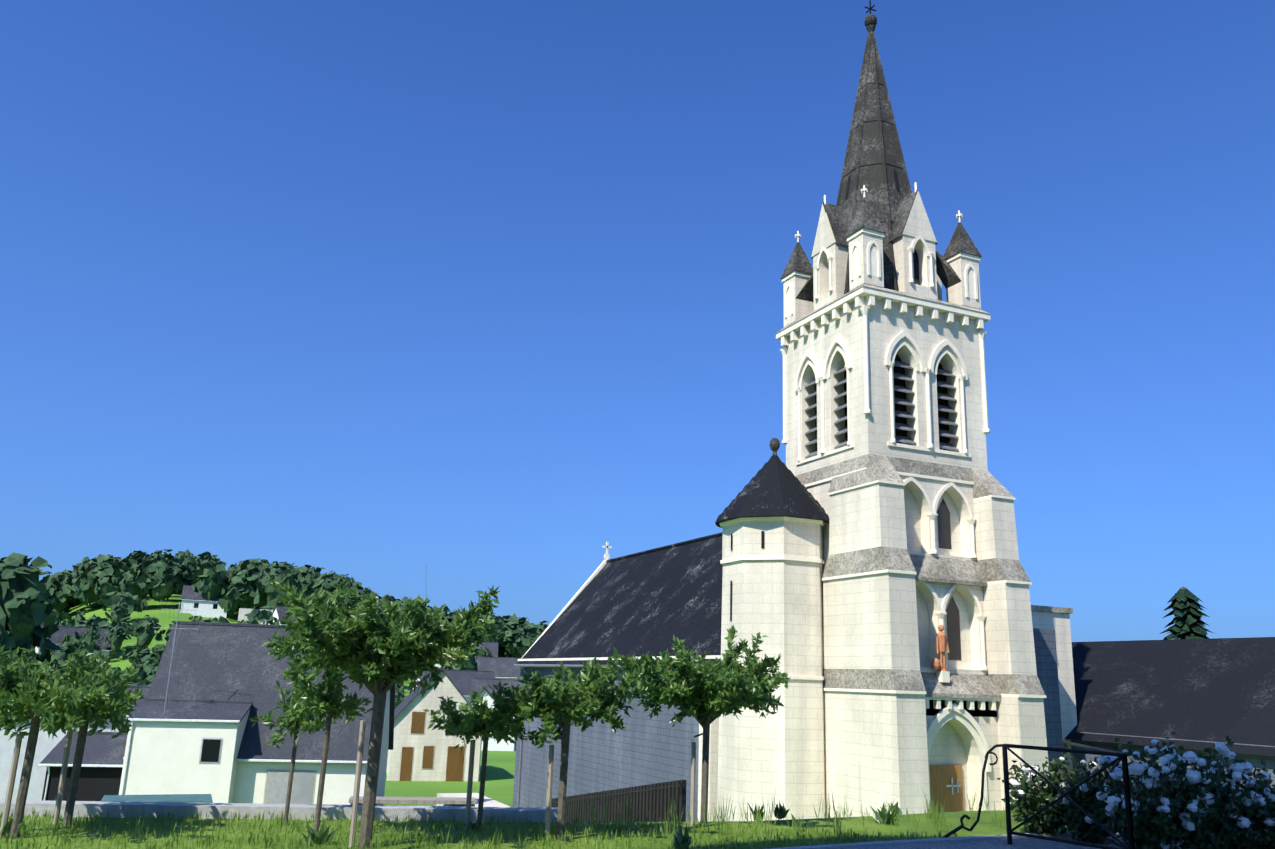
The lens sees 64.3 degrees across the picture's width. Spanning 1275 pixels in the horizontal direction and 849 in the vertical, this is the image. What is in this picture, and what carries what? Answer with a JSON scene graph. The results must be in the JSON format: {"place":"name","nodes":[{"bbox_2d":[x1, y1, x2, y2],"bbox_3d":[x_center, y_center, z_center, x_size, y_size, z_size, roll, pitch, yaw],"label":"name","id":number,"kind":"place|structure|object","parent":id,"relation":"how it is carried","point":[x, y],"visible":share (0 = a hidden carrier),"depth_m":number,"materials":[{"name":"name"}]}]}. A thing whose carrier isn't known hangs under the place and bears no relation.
{"place":"outdoors","nodes":[
{"label":"outdoors","id":0,"kind":"place"},
{"bbox_2d":[60,594,515,806],"bbox_3d":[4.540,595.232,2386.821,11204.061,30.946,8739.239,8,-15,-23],"label":"ground","id":1,"kind":"structure","parent":0,"point":[499,778],"depth_m":97.63,"materials":[{"name":"green plant"}]},
{"bbox_2d":[34,625,110,664],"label":"village house","id":2,"kind":"structure","parent":1,"relation":"on","point":[58,635],"depth_m":192.74,"materials":[{"name":"stone"}]},
{"bbox_2d":[0,686,150,799],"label":"house","id":3,"kind":"structure","parent":1,"relation":"on","point":[45,745],"depth_m":51.89,"materials":[{"name":"paint"}]},
{"bbox_2d":[38,731,127,800],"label":"lean-to shed","id":4,"kind":"object","parent":1,"relation":"on","point":[101,767],"visible":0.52,"depth_m":46.49,"materials":[{"name":"stone"}]},
{"bbox_2d":[152,602,199,714],"bbox_3d":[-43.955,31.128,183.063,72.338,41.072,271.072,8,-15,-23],"label":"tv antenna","id":5,"kind":"object","parent":1,"relation":"on","point":[178,609],"visible":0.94,"depth_m":46.50,"materials":[{"name":"metal"}]},
{"bbox_2d":[119,698,252,802],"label":"house","id":6,"kind":"structure","parent":1,"relation":"on","point":[186,746],"depth_m":45.05,"materials":[{"name":"white paint"}]},
{"bbox_2d":[180,585,226,617],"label":"village house","id":7,"kind":"structure","parent":1,"relation":"on","point":[205,607],"depth_m":260.16,"materials":[{"name":"paint"}]},
{"bbox_2d":[123,621,394,804],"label":"beige house","id":8,"kind":"structure","parent":1,"relation":"on","point":[222,661],"depth_m":48.38,"materials":[{"name":"stone"}]},
{"bbox_2d":[0,549,547,708],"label":"forest trees","id":9,"kind":"object","parent":1,"relation":"on","point":[31,603],"visible":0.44,"depth_m":260.38,"materials":[{"name":"green plant"}]},
{"bbox_2d":[268,606,322,624],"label":"village house","id":10,"kind":"structure","parent":1,"relation":"on","point":[278,612],"depth_m":229.82,"materials":[{"name":"stone"}]},
{"bbox_2d":[101,595,509,806],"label":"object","id":11,"kind":"object","parent":1,"relation":"on","point":[449,799],"visible":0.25,"depth_m":34.20,"materials":[{"name":"grey stone"}]},
{"bbox_2d":[386,667,481,781],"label":"house","id":12,"kind":"structure","parent":1,"relation":"on","point":[420,751],"depth_m":76.42,"materials":[{"name":"stone"}]},
{"bbox_2d":[409,669,494,701],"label":"roof","id":13,"kind":"structure","parent":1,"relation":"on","point":[461,679],"depth_m":161.70,"materials":[{"name":"stone"}]},
{"bbox_2d":[477,642,497,656],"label":"village house","id":14,"kind":"structure","parent":1,"relation":"on","point":[492,647],"depth_m":250.17,"materials":[{"name":"stone"}]},
{"bbox_2d":[469,688,514,750],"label":"village house","id":15,"kind":"structure","parent":1,"relation":"on","point":[501,745],"depth_m":109.00,"materials":[{"name":"paint"}]},
{"bbox_2d":[469,678,519,717],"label":"roof","id":16,"kind":"structure","parent":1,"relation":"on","point":[476,683],"depth_m":143.34,"materials":[{"name":"stone"}]},
{"bbox_2d":[474,656,520,678],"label":"roof","id":17,"kind":"structure","parent":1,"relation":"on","point":[503,667],"depth_m":200.32,"materials":[{"name":"stone"}]},
{"bbox_2d":[512,532,722,821],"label":"church nave","id":18,"kind":"structure","parent":1,"relation":"on","point":[648,602],"depth_m":47.17,"materials":[{"name":"grey stone"}]},
{"bbox_2d":[1065,637,1274,789],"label":"barn","id":19,"kind":"structure","parent":1,"relation":"on","point":[1198,695],"depth_m":38.36,"materials":[{"name":"stone"}]},
{"bbox_2d":[1160,587,1212,639],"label":"conifer tree","id":20,"kind":"object","parent":1,"relation":"on","point":[1186,621],"visible":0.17,"depth_m":53.40,"materials":[{"name":"green plant"}]},
{"bbox_2d":[0,800,1197,848],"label":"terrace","id":21,"kind":"structure","parent":0,"point":[986,833],"depth_m":11.89,"materials":[{"name":"green plant"}]},
{"bbox_2d":[0,645,143,838],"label":"young tree","id":22,"kind":"object","parent":21,"relation":"on","point":[23,688],"visible":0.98,"depth_m":10.24,"materials":[{"name":"green plant"}]},
{"bbox_2d":[12,651,146,824],"bbox_3d":[-6.210,3.591,11.340,1.462,2.068,1.511,-8,-17,35],"label":"young tree","id":23,"kind":"object","parent":21,"relation":"on","point":[101,721],"visible":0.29,"depth_m":11.27,"materials":[{"name":"green plant"}]},
{"bbox_2d":[249,672,343,824],"bbox_3d":[-3.994,3.849,11.800,1.059,1.935,1.099,8,-15,-23],"label":"young tree","id":24,"kind":"object","parent":21,"relation":"on","point":[293,706],"visible":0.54,"depth_m":11.78,"materials":[{"name":"green plant"}]},
{"bbox_2d":[280,667,371,831],"bbox_3d":[-3.431,3.611,10.985,1.003,2.034,0.979,8,-15,-23],"label":"young tree","id":25,"kind":"object","parent":21,"relation":"on","point":[330,706],"visible":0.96,"depth_m":11.08,"materials":[{"name":"green plant"}]},
{"bbox_2d":[261,578,502,848],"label":"young tree","id":26,"kind":"object","parent":21,"relation":"on","point":[358,642],"visible":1,"depth_m":10.42,"materials":[{"name":"green plant"}]},
{"bbox_2d":[423,685,541,831],"bbox_3d":[-1.832,3.980,11.822,1.208,1.831,1.295,8,-15,-23],"label":"young tree","id":27,"kind":"object","parent":21,"relation":"on","point":[484,720],"visible":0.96,"depth_m":11.78,"materials":[{"name":"green plant"}]},
{"bbox_2d":[0,788,1136,848],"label":"weeds and tall grass","id":28,"kind":"object","parent":21,"relation":"on","point":[681,839],"visible":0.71,"depth_m":11.24,"materials":[{"name":"green plant"}]},
{"bbox_2d":[488,652,652,840],"bbox_3d":[-0.858,3.692,11.398,1.723,2.244,1.598,8,-15,-23],"label":"young tree","id":29,"kind":"object","parent":21,"relation":"on","point":[550,703],"visible":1,"depth_m":11.32,"materials":[{"name":"green plant"}]},
{"bbox_2d":[551,780,685,822],"bbox_3d":[-0.550,6.861,17.074,0.080,2.300,6.759,7,-15,-19],"label":"picket fence","id":30,"kind":"object","parent":21,"relation":"on","point":[650,798],"visible":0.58,"depth_m":15.93,"materials":[{"name":"brown wood"}]},
{"bbox_2d":[611,625,790,826],"bbox_3d":[0.824,3.906,12.989,2.263,2.716,2.437,-1,-14,10],"label":"young tree","id":31,"kind":"object","parent":21,"relation":"on","point":[703,694],"visible":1,"depth_m":12.64,"materials":[{"name":"green plant"}]},
{"bbox_2d":[941,741,1134,848],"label":"stair railing","id":32,"kind":"object","parent":21,"relation":"on","point":[1064,749],"visible":0.62,"depth_m":11.71,"materials":[{"name":"metal"}]},
{"bbox_2d":[997,732,1274,848],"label":"rose bush","id":33,"kind":"object","parent":21,"relation":"on","point":[1203,806],"visible":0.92,"depth_m":11.34,"materials":[{"name":"green plant"}]},
{"bbox_2d":[0,0,1274,657],"label":"sky","id":34,"kind":"structure","parent":0,"point":[446,302],"materials":[{"name":"blue"}]},
{"bbox_2d":[715,438,829,821],"bbox_3d":[4.876,7.122,35.956,4.360,13.690,4.360,8,-15,-23],"label":"stair turret","id":35,"kind":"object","parent":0,"point":[772,519],"visible":0.92,"depth_m":34.40,"materials":[{"name":"white stone"}]},
{"bbox_2d":[776,0,1048,817],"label":"church tower","id":36,"kind":"structure","parent":0,"point":[931,681],"depth_m":35.05,"materials":[{"name":"white stone"}]},
{"bbox_2d":[1031,605,1076,778],"bbox_3d":[14.228,12.208,41.646,5.000,9.220,8.000,8,-15,-23],"label":"church annex","id":37,"kind":"object","parent":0,"point":[1053,647],"visible":0.16,"depth_m":39.98,"materials":[{"name":"white stone"}]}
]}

